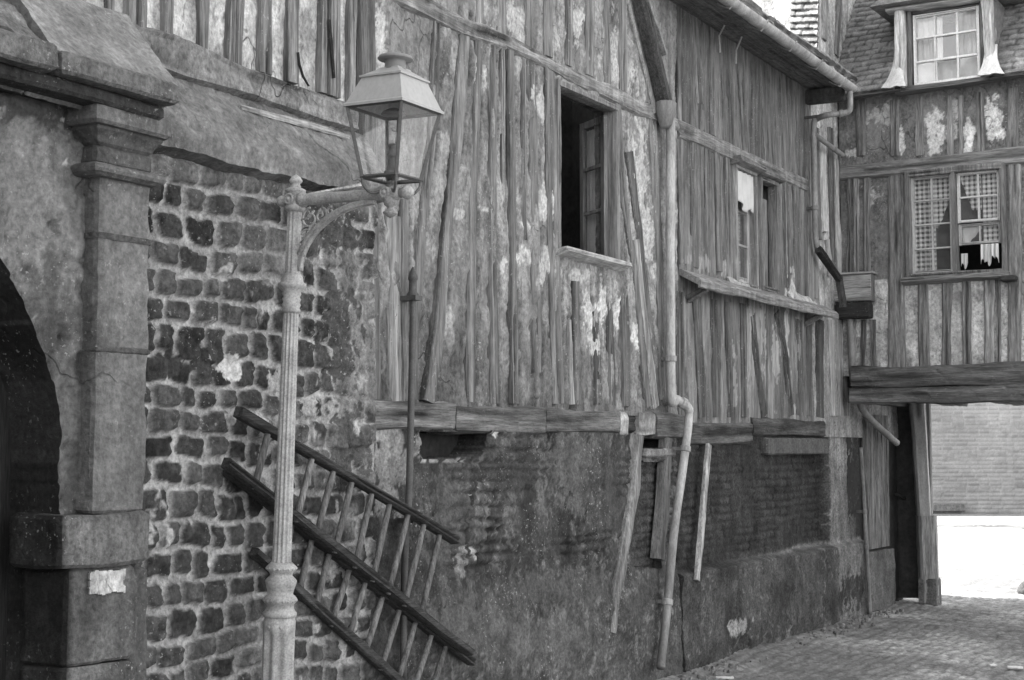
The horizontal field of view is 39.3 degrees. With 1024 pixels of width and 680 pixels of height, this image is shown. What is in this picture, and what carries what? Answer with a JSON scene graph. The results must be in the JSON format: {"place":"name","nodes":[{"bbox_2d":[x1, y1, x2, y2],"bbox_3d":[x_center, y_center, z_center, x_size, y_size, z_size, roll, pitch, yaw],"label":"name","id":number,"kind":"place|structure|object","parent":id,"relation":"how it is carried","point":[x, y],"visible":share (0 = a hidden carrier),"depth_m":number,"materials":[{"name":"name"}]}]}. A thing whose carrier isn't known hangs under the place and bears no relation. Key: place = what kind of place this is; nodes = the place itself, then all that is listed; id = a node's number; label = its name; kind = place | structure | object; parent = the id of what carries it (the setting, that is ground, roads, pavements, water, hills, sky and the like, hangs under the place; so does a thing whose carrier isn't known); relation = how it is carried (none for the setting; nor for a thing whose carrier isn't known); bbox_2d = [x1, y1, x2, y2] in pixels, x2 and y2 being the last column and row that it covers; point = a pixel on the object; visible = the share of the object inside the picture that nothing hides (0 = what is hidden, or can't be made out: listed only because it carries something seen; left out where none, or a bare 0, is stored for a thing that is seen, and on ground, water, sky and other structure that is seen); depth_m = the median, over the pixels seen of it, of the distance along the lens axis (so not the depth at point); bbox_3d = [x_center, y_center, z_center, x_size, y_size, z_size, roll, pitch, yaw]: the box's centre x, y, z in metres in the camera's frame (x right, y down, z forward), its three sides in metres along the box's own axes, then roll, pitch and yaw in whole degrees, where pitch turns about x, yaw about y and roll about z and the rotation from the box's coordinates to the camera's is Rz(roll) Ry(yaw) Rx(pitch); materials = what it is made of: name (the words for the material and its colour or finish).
{"place":"outdoors","nodes":[
{"label":"outdoors","id":0,"kind":"place"},
{"bbox_2d":[657,588,1023,679],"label":"cobbled ground","id":1,"kind":"structure","parent":0,"point":[958,634],"depth_m":11.55,"materials":[{"name":"grey stone"}]},
{"bbox_2d":[561,0,867,671],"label":"timber house","id":2,"kind":"structure","parent":1,"relation":"on","point":[783,555],"depth_m":11.68,"materials":[{"name":"grey wood"}]},
{"bbox_2d":[694,443,710,580],"bbox_3d":[1.420,1.271,10.642,0.039,1.010,0.395,-2,-5,24],"label":"wooden pole","id":3,"kind":"object","parent":2,"relation":"attached to","point":[702,511],"visible":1,"depth_m":10.62,"materials":[{"name":"grey wood"}]},
{"bbox_2d":[732,164,758,288],"bbox_3d":[1.858,-0.914,11.727,0.160,1.013,0.489,-3,-5,31],"label":"window","id":4,"kind":"structure","parent":2,"relation":"in","point":[751,276],"depth_m":11.84,"materials":[{"name":"grey wood"}]},
{"bbox_2d":[738,171,753,212],"bbox_3d":[1.900,-1.205,11.706,0.031,0.322,0.372,-3,-5,31],"label":"hung cloth","id":5,"kind":"object","parent":2,"relation":"hanging from","point":[745,191],"visible":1,"depth_m":11.71,"materials":[{"name":"white fabric"}]},
{"bbox_2d":[757,176,779,293],"bbox_3d":[2.150,-0.886,12.159,0.110,0.979,0.432,-3,-5,31],"label":"window","id":6,"kind":"structure","parent":2,"relation":"in","point":[773,186],"depth_m":12.27,"materials":[{"name":"grey wood"}]},
{"bbox_2d":[804,91,852,247],"bbox_3d":[2.847,-1.502,12.881,0.220,1.433,0.444,3,-5,-38],"label":"downpipe","id":7,"kind":"object","parent":2,"relation":"attached to","point":[814,208],"visible":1,"depth_m":12.93,"materials":[{"name":"metal"}]},
{"bbox_2d":[815,246,846,307],"bbox_3d":[2.935,-0.576,13.162,0.073,0.510,0.650,-3,-5,32],"label":"wooden chute","id":8,"kind":"object","parent":2,"relation":"attached to","point":[826,261],"visible":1,"depth_m":13.22,"materials":[{"name":"grey wood"}]},
{"bbox_2d":[856,447,871,613],"bbox_3d":[3.387,1.842,13.846,0.118,1.605,0.176,-3,-5,31],"label":"waste pipe","id":9,"kind":"object","parent":2,"relation":"attached to","point":[866,545],"visible":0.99,"depth_m":13.83,"materials":[{"name":"metal"}]},
{"bbox_2d":[716,676,733,678],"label":"paper scrap","id":10,"kind":"object","parent":1,"relation":"on","point":[726,677],"visible":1,"depth_m":9.96,"materials":[{"name":"white paper"}]},
{"bbox_2d":[671,607,903,679],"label":"rubble grit","id":11,"kind":"object","parent":1,"relation":"on","point":[730,665],"visible":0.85,"depth_m":12.50,"materials":[{"name":"gravel"}]},
{"bbox_2d":[752,0,897,437],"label":"corner house","id":12,"kind":"structure","parent":1,"relation":"on","point":[821,25],"depth_m":13.54,"materials":[{"name":"paint"}]},
{"bbox_2d":[815,132,845,157],"bbox_3d":[2.935,-1.805,13.273,0.053,0.110,0.777,-3,-5,32],"label":"waste pipe","id":13,"kind":"object","parent":12,"relation":"attached to","point":[829,145],"visible":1,"depth_m":13.26,"materials":[{"name":"metal"}]},
{"bbox_2d":[847,415,906,611],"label":"passage side wall","id":14,"kind":"structure","parent":1,"relation":"on","point":[879,459],"depth_m":14.37,"materials":[{"name":"grey wood"}]},
{"bbox_2d":[896,403,941,605],"bbox_3d":[4.226,1.701,15.025,0.473,2.146,0.237,-3,-5,31],"label":"passage post","id":15,"kind":"object","parent":1,"relation":"on","point":[918,569],"visible":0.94,"depth_m":15.02,"materials":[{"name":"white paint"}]},
{"bbox_2d":[896,407,917,597],"bbox_3d":[4.173,1.683,15.119,0.283,2.053,0.058,-1,-4,15],"label":"door leaf","id":16,"kind":"structure","parent":15,"relation":"in","point":[906,509],"depth_m":15.09,"materials":[{"name":"black wood"}]},
{"bbox_2d":[837,0,1023,406],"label":"gatehouse","id":17,"kind":"object","parent":1,"relation":"on","point":[949,331],"visible":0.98,"depth_m":13.30,"materials":[{"name":"paint"}]},
{"bbox_2d":[834,271,877,319],"bbox_3d":[3.249,-0.421,13.558,0.379,0.441,0.192,-3,-5,31],"label":"wooden hopper box","id":18,"kind":"object","parent":17,"relation":"attached to","point":[856,284],"visible":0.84,"depth_m":13.48,"materials":[{"name":"grey wood"}]},
{"bbox_2d":[847,319,899,445],"bbox_3d":[3.528,0.383,14.089,0.159,1.312,1.292,-3,-5,36],"label":"waste pipe","id":19,"kind":"object","parent":17,"relation":"attached to","point":[876,424],"visible":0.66,"depth_m":13.71,"materials":[{"name":"metal"}]},
{"bbox_2d":[915,179,936,270],"bbox_3d":[3.865,-1.067,13.413,0.206,0.900,0.027,-3,-5,31],"label":"curtain","id":20,"kind":"object","parent":17,"relation":"hanging from","point":[923,233],"visible":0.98,"depth_m":13.41,"materials":[{"name":"fabric"}]},
{"bbox_2d":[917,16,942,81],"bbox_3d":[3.915,-2.695,13.412,0.239,0.655,0.027,-3,-5,31],"label":"curtain","id":21,"kind":"object","parent":17,"relation":"hanging from","point":[925,47],"visible":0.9,"depth_m":13.43,"materials":[{"name":"white fabric"}]},
{"bbox_2d":[935,178,948,227],"bbox_3d":[4.023,-1.283,13.345,0.176,0.480,0.023,-3,-5,31],"label":"curtain","id":22,"kind":"object","parent":17,"relation":"hanging from","point":[941,187],"visible":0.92,"depth_m":13.36,"materials":[{"name":"fabric"}]},
{"bbox_2d":[912,3,980,84],"bbox_3d":[4.031,-2.742,13.280,0.613,0.729,0.072,-3,-5,31],"label":"window","id":23,"kind":"structure","parent":17,"relation":"in","point":[933,13],"depth_m":13.27,"materials":[{"name":"white wood"}]},
{"bbox_2d":[918,57,977,82],"bbox_3d":[4.051,-2.485,13.295,0.593,0.220,0.015,-3,-5,31],"label":"curtain","id":24,"kind":"object","parent":17,"relation":"hanging from","point":[948,68],"visible":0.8,"depth_m":13.30,"materials":[{"name":"white fabric"}]},
{"bbox_2d":[901,162,1010,285],"bbox_3d":[4.069,-1.062,13.179,0.973,1.091,0.159,-3,-5,31],"label":"window","id":25,"kind":"structure","parent":17,"relation":"in","point":[953,275],"depth_m":13.18,"materials":[{"name":"grey wood"}]},
{"bbox_2d":[961,253,967,268],"bbox_3d":[4.157,-0.720,13.162,0.062,0.150,0.023,-3,-5,31],"label":"hung cloth","id":26,"kind":"object","parent":17,"relation":"hanging from","point":[964,258],"visible":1,"depth_m":13.16,"materials":[{"name":"white fabric"}]},
{"bbox_2d":[959,11,976,58],"bbox_3d":[4.222,-2.708,13.225,0.190,0.655,0.027,-3,-5,31],"label":"curtain","id":27,"kind":"object","parent":17,"relation":"hanging from","point":[967,41],"visible":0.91,"depth_m":13.24,"materials":[{"name":"white fabric"}]},
{"bbox_2d":[960,174,981,209],"bbox_3d":[4.232,-1.363,13.212,0.190,0.340,0.023,-3,-5,31],"label":"curtain","id":28,"kind":"object","parent":17,"relation":"hanging from","point":[969,183],"visible":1,"depth_m":13.20,"materials":[{"name":"fabric"}]},
{"bbox_2d":[962,226,981,241],"bbox_3d":[4.232,-0.976,13.171,0.178,0.178,0.015,-3,-5,31],"label":"hung cloth","id":29,"kind":"object","parent":17,"relation":"hanging from","point":[969,234],"visible":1,"depth_m":13.19,"materials":[{"name":"white fabric"}]},
{"bbox_2d":[980,243,998,265],"bbox_3d":[4.323,-0.768,12.965,0.160,0.204,0.035,-3,-5,31],"label":"hung cloth","id":30,"kind":"object","parent":17,"relation":"hanging from","point":[988,251],"visible":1,"depth_m":12.97,"materials":[{"name":"fabric"}]},
{"bbox_2d":[982,173,1000,240],"bbox_3d":[4.399,-1.211,13.105,0.180,0.660,0.027,-3,-5,31],"label":"curtain","id":31,"kind":"object","parent":17,"relation":"hanging from","point":[989,186],"visible":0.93,"depth_m":13.12,"materials":[{"name":"fabric"}]},
{"bbox_2d":[1007,666,1022,668],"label":"paper scrap","id":32,"kind":"object","parent":1,"relation":"on","point":[1019,667],"visible":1,"depth_m":10.44,"materials":[{"name":"white paper"}]},
{"bbox_2d":[1017,581,1023,593],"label":"guard stone","id":33,"kind":"object","parent":1,"relation":"on","point":[1020,589],"visible":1,"depth_m":15.92,"materials":[{"name":"grey stone"}]},
{"bbox_2d":[933,514,1023,524],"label":"sidewalk","id":34,"kind":"structure","parent":0,"point":[991,519],"depth_m":33.53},
{"bbox_2d":[931,402,1023,513],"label":"brick wall","id":35,"kind":"structure","parent":34,"relation":"on","point":[977,458],"depth_m":36.58,"materials":[{"name":"brick"}]},
{"bbox_2d":[937,525,1023,528],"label":"gutter channel","id":36,"kind":"object","parent":34,"relation":"on","point":[1004,526],"visible":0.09,"depth_m":29.33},
{"bbox_2d":[937,524,1023,594],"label":"street","id":37,"kind":"structure","parent":0,"point":[982,560],"depth_m":20.96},
{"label":"cobbled ground","id":38,"kind":"structure","parent":0,"visible":0},
{"bbox_2d":[0,0,179,679],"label":"arched stone gateway","id":39,"kind":"object","parent":38,"relation":"on","point":[89,92],"visible":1,"depth_m":5.49,"materials":[{"name":"grey stone"}]},
{"bbox_2d":[134,77,384,679],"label":"rubble stone wall","id":40,"kind":"structure","parent":38,"relation":"on","point":[225,166],"depth_m":6.35,"materials":[{"name":"grey stone"}]},
{"bbox_2d":[82,0,358,139],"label":"timber house","id":41,"kind":"structure","parent":40,"relation":"on","point":[296,57],"depth_m":6.68,"materials":[{"name":"paint"}]},
{"bbox_2d":[221,406,474,655],"bbox_3d":[-0.720,0.987,6.910,0.054,1.292,1.939,-3,-5,31],"label":"wooden ladder","id":42,"kind":"object","parent":40,"relation":"attached to","point":[355,562],"visible":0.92,"depth_m":6.89,"materials":[{"name":"grey wood"}]},
{"bbox_2d":[223,469,476,679],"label":"wooden ladder","id":43,"kind":"object","parent":40,"relation":"attached to","point":[347,635],"visible":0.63,"depth_m":6.95,"materials":[{"name":"grey wood"}]},
{"bbox_2d":[261,52,443,679],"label":"street lamp","id":44,"kind":"object","parent":38,"relation":"on","point":[394,88],"visible":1,"depth_m":6.18,"materials":[{"name":"metal"}]},
{"bbox_2d":[354,0,683,679],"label":"timber house","id":45,"kind":"structure","parent":38,"relation":"on","point":[548,426],"depth_m":8.66,"materials":[{"name":"paint"}]},
{"bbox_2d":[397,267,421,679],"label":"iron gas pipe","id":46,"kind":"object","parent":45,"relation":"attached to","point":[412,297],"visible":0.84,"depth_m":7.40,"materials":[{"name":"grey metal"}]},
{"bbox_2d":[555,79,631,271],"bbox_3d":[0.362,-1.054,9.405,0.434,1.157,1.197,-3,-5,31],"label":"window","id":47,"kind":"structure","parent":45,"relation":"in","point":[609,257],"depth_m":9.71,"materials":[{"name":"grey wood"}]},
{"bbox_2d":[587,129,595,252],"bbox_3d":[0.569,-1.013,9.936,0.020,0.910,0.290,2,-5,-27],"label":"window pane","id":48,"kind":"structure","parent":47,"relation":"attached to","point":[591,229],"depth_m":9.97,"materials":[{"name":"glass"}]},
{"bbox_2d":[630,448,656,567],"bbox_3d":[0.853,1.264,10.006,0.098,1.020,0.900,-3,-5,31],"label":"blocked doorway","id":49,"kind":"structure","parent":45,"relation":"in","point":[644,515],"depth_m":10.07,"materials":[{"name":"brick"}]},
{"bbox_2d":[632,0,671,101],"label":"wooden gutter chute","id":50,"kind":"object","parent":45,"relation":"attached to","point":[653,44],"visible":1,"depth_m":10.11,"materials":[{"name":"grey wood"}]},
{"bbox_2d":[656,100,692,669],"bbox_3d":[1.108,0.281,10.137,0.188,3.996,0.489,-3,-5,31],"label":"downpipe","id":51,"kind":"object","parent":45,"relation":"attached to","point":[665,111],"visible":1,"depth_m":10.20,"materials":[{"name":"metal"}]}
]}

